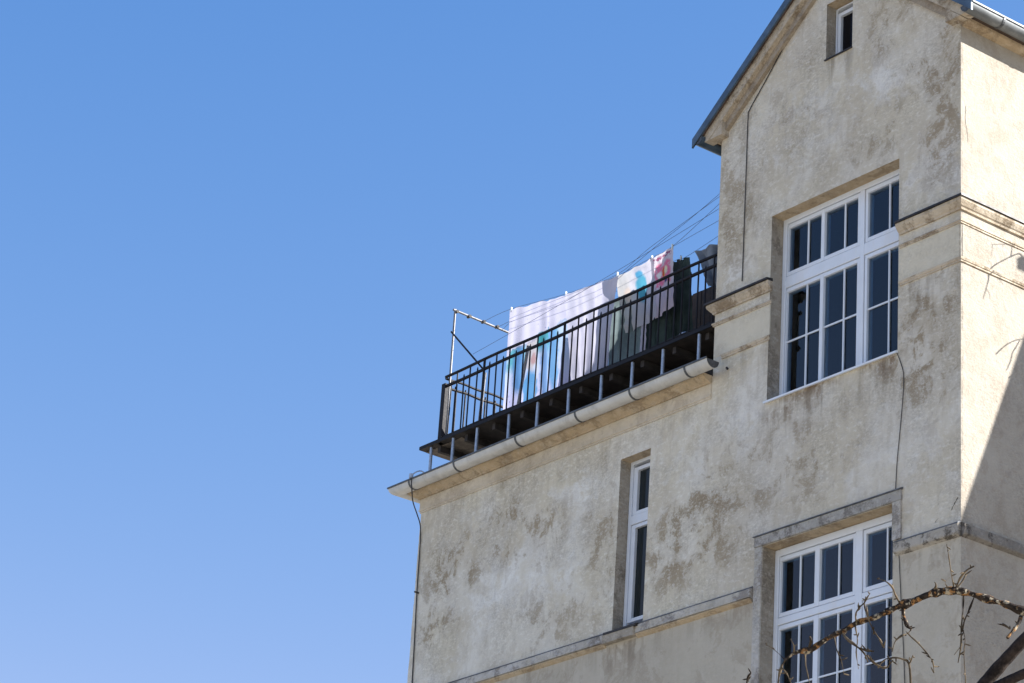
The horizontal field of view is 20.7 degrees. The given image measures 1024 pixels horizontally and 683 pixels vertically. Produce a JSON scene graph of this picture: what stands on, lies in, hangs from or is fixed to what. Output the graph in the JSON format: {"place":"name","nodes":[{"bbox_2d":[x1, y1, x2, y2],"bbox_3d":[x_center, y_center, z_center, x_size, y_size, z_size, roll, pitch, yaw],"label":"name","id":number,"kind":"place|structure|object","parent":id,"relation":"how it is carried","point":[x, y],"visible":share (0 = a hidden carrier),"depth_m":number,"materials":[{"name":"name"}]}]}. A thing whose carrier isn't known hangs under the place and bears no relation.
{"place":"outdoors","nodes":[
{"label":"outdoors","id":0,"kind":"place"},
{"bbox_2d":[0,0,1023,682],"label":"sky","id":1,"kind":"structure","parent":0,"point":[241,241],"materials":[{"name":"blue"}]},
{"label":"ground","id":2,"kind":"structure","parent":0,"visible":0},
{"bbox_2d":[387,0,1023,682],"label":"house","id":3,"kind":"structure","parent":2,"relation":"on","point":[737,510],"depth_m":30.84,"materials":[{"name":"paint"}]},
{"bbox_2d":[410,478,420,682],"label":"cable","id":4,"kind":"object","parent":3,"relation":"attached to","point":[417,582],"visible":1,"depth_m":35.47,"materials":[{"name":"black rubber"}]},
{"bbox_2d":[409,470,423,477],"bbox_3d":[-1.204,1.690,35.733,0.222,0.101,0.055,-3,-25,15],"label":"cable clamp","id":5,"kind":"object","parent":3,"relation":"attached to","point":[411,475],"visible":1,"depth_m":35.73,"materials":[{"name":"grey metal"}]},
{"bbox_2d":[419,253,717,470],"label":"balcony","id":6,"kind":"structure","parent":3,"relation":"on","point":[679,350],"depth_m":34.68,"materials":[{"name":"black paint"}]},
{"bbox_2d":[445,309,508,434],"bbox_3d":[-0.388,0.543,36.995,1.565,1.891,0.695,47,-48,-57],"label":"laundry frame","id":7,"kind":"object","parent":6,"relation":"on","point":[474,318],"visible":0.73,"depth_m":36.98,"materials":[{"name":"white paint"}]},
{"bbox_2d":[475,209,717,352],"bbox_3d":[0.997,-0.720,34.697,0.005,0.348,5.044,20,-28,-32],"label":"clothes line","id":8,"kind":"object","parent":7,"relation":"attached to","point":[599,281],"visible":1,"depth_m":34.64,"materials":[{"name":"metal"}]},
{"bbox_2d":[485,196,719,320],"bbox_3d":[1.081,-0.927,35.163,0.121,0.426,5.561,17,-27,-27],"label":"clothes line","id":9,"kind":"object","parent":7,"relation":"attached to","point":[618,273],"visible":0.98,"depth_m":34.70,"materials":[{"name":"metal"}]},
{"bbox_2d":[503,296,570,409],"bbox_3d":[0.349,0.191,35.874,0.086,1.810,1.519,20,-28,-32],"label":"printed sheet","id":10,"kind":"object","parent":9,"relation":"hanging from","point":[522,316],"visible":0.69,"depth_m":35.98,"materials":[{"name":"white fabric"}]},
{"bbox_2d":[565,276,617,380],"bbox_3d":[0.956,-0.086,34.983,0.076,1.506,1.173,19,-28,-30],"label":"bed sheet","id":11,"kind":"object","parent":9,"relation":"hanging from","point":[597,294],"visible":0.66,"depth_m":35.00,"materials":[{"name":"white fabric"}]},
{"bbox_2d":[501,204,718,325],"bbox_3d":[1.207,-0.887,35.247,0.140,0.395,5.586,16,-26,-25],"label":"clothes line","id":12,"kind":"object","parent":7,"relation":"attached to","point":[658,254],"visible":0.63,"depth_m":34.21,"materials":[{"name":"metal"}]},
{"bbox_2d":[617,259,656,332],"bbox_3d":[1.524,-0.544,34.509,0.044,0.914,1.016,16,-26,-25],"label":"printed duvet","id":13,"kind":"object","parent":12,"relation":"hanging from","point":[635,278],"visible":0.75,"depth_m":34.49,"materials":[{"name":"white fabric"}]},
{"bbox_2d":[651,248,673,317],"bbox_3d":[1.822,-0.709,34.032,0.048,0.870,0.554,15,-26,-24],"label":"pillowcase","id":14,"kind":"object","parent":12,"relation":"hanging from","point":[662,266],"visible":0.85,"depth_m":34.01,"materials":[{"name":"white"}]},
{"bbox_2d":[505,194,718,326],"bbox_3d":[1.153,-0.861,35.209,0.052,0.480,5.610,15,-26,-24],"label":"clothes line","id":15,"kind":"object","parent":7,"relation":"attached to","point":[664,239],"visible":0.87,"depth_m":33.89,"materials":[{"name":"fabric"}]},
{"bbox_2d":[640,325,645,351],"bbox_3d":[1.587,-0.018,34.090,0.037,0.521,0.119,21,-29,-33],"label":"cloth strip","id":16,"kind":"object","parent":6,"relation":"hanging from","point":[641,337],"visible":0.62,"depth_m":34.09,"materials":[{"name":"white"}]},
{"bbox_2d":[646,299,675,348],"bbox_3d":[1.794,-0.067,33.928,0.133,0.862,0.630,21,-29,-33],"label":"towel","id":17,"kind":"object","parent":6,"relation":"hanging from","point":[661,329],"visible":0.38,"depth_m":33.96,"materials":[{"name":"green fabric"}]},
{"bbox_2d":[692,286,715,328],"bbox_3d":[2.684,-0.252,33.785,0.079,1.167,1.840,21,-29,-33],"label":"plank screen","id":18,"kind":"object","parent":6,"relation":"on","point":[708,314],"visible":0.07,"depth_m":34.31,"materials":[{"name":"black wood"}]},
{"bbox_2d":[601,455,650,645],"bbox_3d":[1.400,2.373,32.268,0.320,2.270,0.615,21,-29,-33],"label":"window","id":19,"kind":"structure","parent":3,"relation":"in","point":[640,469],"depth_m":32.36,"materials":[{"name":"clear glass"}]},
{"bbox_2d":[742,51,781,280],"bbox_3d":[3.151,-2.483,32.201,0.012,3.513,1.354,21,-29,-33],"label":"cable","id":20,"kind":"object","parent":3,"relation":"attached to","point":[746,162],"visible":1,"depth_m":32.59,"materials":[{"name":"black rubber"}]},
{"bbox_2d":[763,169,898,403],"bbox_3d":[3.596,-0.623,30.791,0.300,2.335,2.050,21,-29,-33],"label":"window","id":21,"kind":"structure","parent":3,"relation":"in","point":[839,305],"depth_m":30.93,"materials":[{"name":"clear glass"}]},
{"bbox_2d":[772,513,892,682],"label":"window","id":22,"kind":"structure","parent":3,"relation":"in","point":[820,582],"depth_m":29.44,"materials":[{"name":"clear glass"}]},
{"bbox_2d":[824,1,852,60],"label":"window","id":23,"kind":"structure","parent":3,"relation":"in","point":[844,15],"depth_m":32.17,"materials":[{"name":"white glass"}]},
{"bbox_2d":[895,353,903,488],"bbox_3d":[4.034,0.800,29.165,0.009,1.546,0.116,21,-29,-33],"label":"cable","id":24,"kind":"object","parent":3,"relation":"attached to","point":[900,420],"visible":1,"depth_m":29.14,"materials":[{"name":"black rubber"}]},
{"bbox_2d":[899,557,904,682],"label":"cable","id":25,"kind":"object","parent":3,"relation":"attached to","point":[902,620],"visible":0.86,"depth_m":28.21,"materials":[{"name":"black rubber"}]},
{"bbox_2d":[743,544,1023,682],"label":"tree","id":26,"kind":"object","parent":2,"relation":"on","point":[1002,663],"visible":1,"depth_m":12.59,"materials":[{"name":"brown plant"}]},
{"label":"clothes line","id":27,"kind":"object","parent":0,"visible":0},
{"bbox_2d":[608,299,645,364],"bbox_3d":[1.431,-0.099,34.479,0.118,1.146,0.772,21,-29,-33],"label":"towel","id":28,"kind":"object","parent":27,"relation":"hanging from","point":[618,320],"visible":0.48,"depth_m":34.54,"materials":[{"name":"white fabric"}]},
{"bbox_2d":[669,257,692,338],"bbox_3d":[2.044,-0.426,33.803,0.128,1.369,0.533,21,-29,-33],"label":"towel","id":29,"kind":"object","parent":27,"relation":"hanging from","point":[680,264],"visible":0.6,"depth_m":33.82,"materials":[{"name":"black fabric"}]},
{"bbox_2d":[695,244,717,287],"bbox_3d":[2.346,-0.856,33.421,0.185,0.718,0.572,21,-29,-33],"label":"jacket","id":30,"kind":"object","parent":27,"relation":"hanging from","point":[710,249],"visible":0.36,"depth_m":33.50,"materials":[{"name":"grey fabric"}]}
]}

